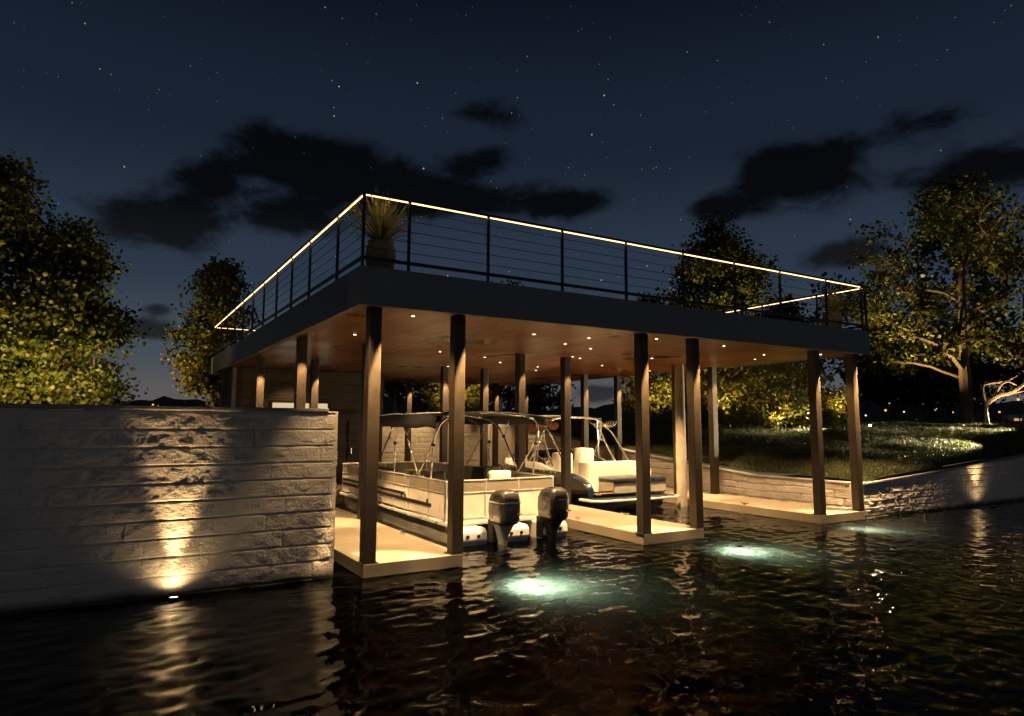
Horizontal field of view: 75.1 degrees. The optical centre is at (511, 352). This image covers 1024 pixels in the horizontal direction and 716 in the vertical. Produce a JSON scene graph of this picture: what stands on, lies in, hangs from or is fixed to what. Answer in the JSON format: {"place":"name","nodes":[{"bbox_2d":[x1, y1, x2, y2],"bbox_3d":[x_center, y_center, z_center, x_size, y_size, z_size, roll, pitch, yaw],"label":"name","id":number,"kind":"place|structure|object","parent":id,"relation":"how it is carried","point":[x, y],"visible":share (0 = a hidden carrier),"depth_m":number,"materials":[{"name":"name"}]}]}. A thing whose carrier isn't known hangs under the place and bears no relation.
{"place":"outdoors","nodes":[
{"label":"outdoors","id":0,"kind":"place"},
{"bbox_2d":[5,395,1008,419],"bbox_3d":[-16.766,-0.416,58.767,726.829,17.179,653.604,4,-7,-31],"label":"hills","id":1,"kind":"structure","parent":0,"point":[871,411],"depth_m":213.55,"materials":[{"name":"brown"}]},
{"bbox_2d":[0,496,1023,715],"bbox_3d":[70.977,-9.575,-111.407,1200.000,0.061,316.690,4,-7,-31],"label":"water","id":2,"kind":"structure","parent":0,"point":[917,613],"depth_m":7.01,"materials":[{"name":"black liquid"}]},
{"bbox_2d":[0,403,337,615],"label":"retaining wall","id":3,"kind":"structure","parent":2,"relation":"in","point":[105,504],"depth_m":8.52,"materials":[{"name":"stone"}]},
{"bbox_2d":[168,596,178,600],"bbox_3d":[-4.235,3.126,8.329,0.130,0.133,0.133,4,-7,-31],"label":"wall uplight","id":4,"kind":"object","parent":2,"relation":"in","point":[174,598],"depth_m":8.29,"materials":[{"name":"black metal"}]},
{"bbox_2d":[336,485,343,495],"bbox_3d":[-4.299,5.365,24.837,12.295,1.464,6.732,4,-7,-31],"label":"dock","id":5,"kind":"object","parent":2,"relation":"in","point":[338,489],"depth_m":20.42,"materials":[{"name":"concrete"}]},
{"bbox_2d":[220,367,383,484],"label":"shed","id":6,"kind":"structure","parent":5,"relation":"on","point":[339,393],"depth_m":22.06,"materials":[{"name":"brown wood"}]},
{"bbox_2d":[270,400,329,411],"bbox_3d":[-6.848,2.092,21.514,1.900,1.030,0.037,4,-7,-31],"label":"window frame","id":7,"kind":"structure","parent":6,"relation":"in","point":[276,403],"depth_m":21.37,"materials":[{"name":"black metal"}]},
{"bbox_2d":[347,421,359,462],"bbox_3d":[-5.084,3.365,22.419,0.900,2.090,0.089,4,-7,-31],"label":"door","id":8,"kind":"structure","parent":6,"relation":"in","point":[353,426],"depth_m":22.33,"materials":[{"name":"brown wood"}]},
{"bbox_2d":[334,507,462,578],"bbox_3d":[-4.287,4.244,14.533,1.605,1.464,10.987,4,-7,-31],"label":"dock","id":9,"kind":"object","parent":2,"relation":"in","point":[399,552],"visible":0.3,"depth_m":10.46,"materials":[{"name":"concrete"}]},
{"bbox_2d":[211,191,869,564],"bbox_3d":[-0.960,1.423,19.710,12.750,5.423,16.280,4,-7,-31],"label":"boathouse","id":10,"kind":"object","parent":9,"relation":"on","point":[452,336],"visible":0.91,"depth_m":13.42,"materials":[{"name":"paint"}]},
{"bbox_2d":[338,183,430,268],"bbox_3d":[-2.016,-1.930,10.395,1.449,1.473,1.611,-3,-7,31],"label":"potted plant","id":11,"kind":"object","parent":10,"relation":"on","point":[375,211],"visible":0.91,"depth_m":10.13,"materials":[{"name":"plant"}]},
{"bbox_2d":[815,286,848,327],"bbox_3d":[7.895,-1.063,16.515,1.081,1.161,0.924,4,-7,-31],"label":"potted plant","id":12,"kind":"object","parent":10,"relation":"on","point":[833,304],"visible":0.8,"depth_m":16.35,"materials":[{"name":"plant"}]},
{"bbox_2d":[382,422,514,467],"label":"retaining wall","id":13,"kind":"structure","parent":2,"relation":"in","point":[422,439],"depth_m":27.69,"materials":[{"name":"stone"}]},
{"bbox_2d":[340,411,570,546],"bbox_3d":[-1.709,2.828,15.586,2.610,2.832,7.914,4,-7,-31],"label":"pontoon boat","id":14,"kind":"object","parent":2,"relation":"on","point":[502,507],"visible":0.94,"depth_m":13.32,"materials":[{"name":"metal"}]},
{"bbox_2d":[501,415,678,510],"bbox_3d":[1.605,3.298,20.085,3.048,2.800,6.806,4,-7,-31],"label":"motorboat","id":15,"kind":"object","parent":2,"relation":"on","point":[598,482],"visible":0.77,"depth_m":18.16,"materials":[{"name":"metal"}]},
{"bbox_2d":[527,422,548,430],"bbox_3d":[0.772,2.131,19.309,0.840,0.300,0.104,-14,5,34],"label":"wakeboard","id":16,"kind":"object","parent":15,"relation":"attached to","point":[532,427],"visible":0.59,"depth_m":19.36,"materials":[{"name":"red plastic"}]},
{"bbox_2d":[547,419,558,429],"bbox_3d":[1.133,2.036,18.801,0.104,0.300,0.840,-18,4,-16],"label":"wakeboard","id":17,"kind":"object","parent":15,"relation":"attached to","point":[552,425],"visible":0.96,"depth_m":18.67,"materials":[{"name":"red plastic"}]},
{"bbox_2d":[564,505,703,544],"bbox_3d":[0.255,4.561,17.257,1.565,1.464,10.987,4,-7,-31],"label":"dock","id":18,"kind":"object","parent":2,"relation":"in","point":[619,526],"visible":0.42,"depth_m":13.32,"materials":[{"name":"concrete"}]},
{"bbox_2d":[674,364,687,506],"bbox_3d":[4.678,2.828,18.414,0.290,5.000,0.290,4,-7,-31],"label":"mooring pile","id":19,"kind":"object","parent":2,"relation":"in","point":[681,470],"visible":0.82,"depth_m":18.36,"materials":[{"name":"wood"}]},
{"bbox_2d":[528,430,850,508],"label":"retaining wall","id":20,"kind":"structure","parent":2,"relation":"in","point":[768,487],"depth_m":19.13,"materials":[{"name":"stone"}]},
{"bbox_2d":[663,486,864,523],"bbox_3d":[4.824,4.880,19.996,1.700,1.464,10.987,4,-7,-31],"label":"dock","id":21,"kind":"object","parent":2,"relation":"in","point":[781,509],"visible":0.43,"depth_m":16.48,"materials":[{"name":"concrete"}]},
{"bbox_2d":[849,452,1023,517],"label":"retaining wall","id":22,"kind":"structure","parent":2,"relation":"in","point":[994,480],"depth_m":18.05,"materials":[{"name":"stone"}]},
{"bbox_2d":[0,0,1023,475],"label":"sky","id":23,"kind":"structure","parent":0,"point":[191,131],"materials":[{"name":"blue"}]},
{"bbox_2d":[436,416,1023,481],"bbox_3d":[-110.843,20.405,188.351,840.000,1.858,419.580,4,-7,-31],"label":"lawn","id":24,"kind":"structure","parent":0,"point":[738,454],"depth_m":21.59,"materials":[{"name":"plant"}]},
{"bbox_2d":[0,149,109,403],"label":"broadleaf tree","id":25,"kind":"object","parent":24,"relation":"on","point":[20,224],"visible":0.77,"depth_m":16.60,"materials":[{"name":"green plant"}]},
{"bbox_2d":[0,212,150,404],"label":"broadleaf tree","id":26,"kind":"object","parent":24,"relation":"on","point":[110,329],"visible":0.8,"depth_m":17.41,"materials":[{"name":"green plant"}]},
{"bbox_2d":[153,253,264,406],"bbox_3d":[-11.391,-0.532,25.220,3.873,6.427,3.900,-4,-8,35],"label":"broadleaf tree","id":27,"kind":"object","parent":24,"relation":"on","point":[219,290],"visible":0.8,"depth_m":24.75,"materials":[{"name":"green plant"}]},
{"bbox_2d":[383,381,439,412],"bbox_3d":[-5.475,-0.015,31.625,5.712,6.773,5.653,1,-6,-8],"label":"broadleaf tree","id":28,"kind":"object","parent":24,"relation":"on","point":[394,389],"visible":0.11,"depth_m":30.60,"materials":[{"name":"green plant"}]},
{"bbox_2d":[399,383,439,418],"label":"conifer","id":29,"kind":"object","parent":24,"relation":"on","point":[422,409],"visible":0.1,"depth_m":42.01,"materials":[{"name":"green plant"}]},
{"bbox_2d":[401,383,502,411],"bbox_3d":[-3.352,-0.116,35.323,5.571,7.635,6.068,-2,-7,18],"label":"broadleaf tree","id":30,"kind":"object","parent":24,"relation":"on","point":[472,391],"visible":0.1,"depth_m":35.09,"materials":[{"name":"green plant"}]},
{"bbox_2d":[499,397,502,411],"bbox_3d":[-0.614,3.068,34.381,0.220,1.520,0.220,4,-7,-31],"label":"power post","id":31,"kind":"object","parent":24,"relation":"on","point":[500,404],"visible":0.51,"depth_m":34.33,"materials":[{"name":"brown wood"}]},
{"bbox_2d":[477,279,558,411],"bbox_3d":[-0.450,-0.068,39.205,6.088,8.500,6.432,4,-7,-31],"label":"broadleaf tree","id":32,"kind":"object","parent":24,"relation":"on","point":[508,395],"visible":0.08,"depth_m":38.87,"materials":[{"name":"green plant"}]},
{"bbox_2d":[505,386,549,414],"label":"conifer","id":33,"kind":"object","parent":24,"relation":"on","point":[528,405],"depth_m":45.84,"materials":[{"name":"green plant"}]},
{"bbox_2d":[528,383,575,414],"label":"broadleaf tree","id":34,"kind":"object","parent":24,"relation":"on","point":[553,403],"visible":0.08,"depth_m":41.68,"materials":[{"name":"green plant"}]},
{"bbox_2d":[608,289,686,417],"bbox_3d":[8.404,0.194,40.476,5.635,8.088,6.612,4,-7,-31],"label":"broadleaf tree","id":35,"kind":"object","parent":24,"relation":"on","point":[657,401],"visible":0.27,"depth_m":39.42,"materials":[{"name":"green plant"}]},
{"bbox_2d":[684,367,755,424],"bbox_3d":[8.053,1.357,26.486,3.059,3.602,3.174,-1,-6,7],"label":"broadleaf tree","id":36,"kind":"object","parent":24,"relation":"on","point":[723,382],"visible":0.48,"depth_m":26.01,"materials":[{"name":"green plant"}]},
{"bbox_2d":[650,206,792,417],"bbox_3d":[12.130,-2.185,39.317,8.747,12.588,8.325,0,-6,5],"label":"broadleaf tree","id":37,"kind":"object","parent":24,"relation":"on","point":[718,245],"visible":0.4,"depth_m":38.11,"materials":[{"name":"green plant"}]},
{"bbox_2d":[701,360,833,429],"bbox_3d":[10.040,1.082,26.479,4.392,4.141,4.905,4,-7,-31],"label":"leafy shrub","id":38,"kind":"object","parent":24,"relation":"on","point":[761,378],"visible":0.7,"depth_m":25.84,"materials":[{"name":"green plant"}]},
{"bbox_2d":[725,294,860,423],"bbox_3d":[11.807,0.333,29.756,6.048,5.895,5.754,4,-7,-31],"label":"broadleaf tree","id":39,"kind":"object","parent":24,"relation":"on","point":[794,307],"visible":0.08,"depth_m":29.17,"materials":[{"name":"green plant"}]},
{"bbox_2d":[821,385,847,424],"bbox_3d":[13.244,2.242,27.281,1.570,1.813,1.899,-4,-7,32],"label":"leafy shrub","id":40,"kind":"object","parent":24,"relation":"on","point":[834,397],"visible":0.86,"depth_m":27.12,"materials":[{"name":"green plant"}]},
{"bbox_2d":[829,307,954,418],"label":"broadleaf tree","id":41,"kind":"object","parent":24,"relation":"on","point":[871,387],"visible":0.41,"depth_m":41.04,"materials":[{"name":"green plant"}]},
{"bbox_2d":[805,166,1023,424],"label":"broadleaf tree","id":42,"kind":"object","parent":24,"relation":"on","point":[945,213],"visible":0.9,"depth_m":29.67,"materials":[{"name":"green plant"}]},
{"bbox_2d":[878,332,981,418],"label":"broadleaf tree","id":43,"kind":"object","parent":24,"relation":"on","point":[931,408],"visible":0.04,"depth_m":45.25,"materials":[{"name":"green plant"}]},
{"bbox_2d":[868,198,1023,409],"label":"broadleaf tree","id":44,"kind":"object","parent":24,"relation":"on","point":[930,247],"visible":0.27,"depth_m":37.60,"materials":[{"name":"green plant"}]},
{"bbox_2d":[898,320,1015,419],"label":"broadleaf tree","id":45,"kind":"object","parent":24,"relation":"on","point":[949,410],"visible":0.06,"depth_m":55.22,"materials":[{"name":"green plant"}]},
{"bbox_2d":[981,370,1023,424],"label":"bare tree","id":46,"kind":"object","parent":24,"relation":"on","point":[989,401],"visible":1,"depth_m":29.47,"materials":[{"name":"brown plant"}]},
{"bbox_2d":[987,342,1023,400],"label":"broadleaf tree","id":47,"kind":"object","parent":24,"relation":"on","point":[1015,370],"visible":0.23,"depth_m":46.49,"materials":[{"name":"green plant"}]},
{"bbox_2d":[999,331,1023,396],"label":"broadleaf tree","id":48,"kind":"object","parent":24,"relation":"on","point":[1021,376],"visible":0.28,"depth_m":39.89,"materials":[{"name":"green plant"}]},
{"bbox_2d":[1000,401,1023,420],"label":"house","id":49,"kind":"structure","parent":24,"relation":"on","point":[1009,411],"depth_m":100.72,"materials":[{"name":"black glass"}]},
{"bbox_2d":[1017,398,1020,420],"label":"street lamp","id":50,"kind":"object","parent":24,"relation":"on","point":[1018,399],"visible":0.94,"depth_m":66.67,"materials":[{"name":"black metal"}]},
{"bbox_2d":[731,466,943,524],"bbox_3d":[13.889,4.160,10.943,89.500,0.116,46.500,4,-7,-31],"label":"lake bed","id":51,"kind":"object","parent":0,"point":[802,476],"depth_m":38.49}
]}

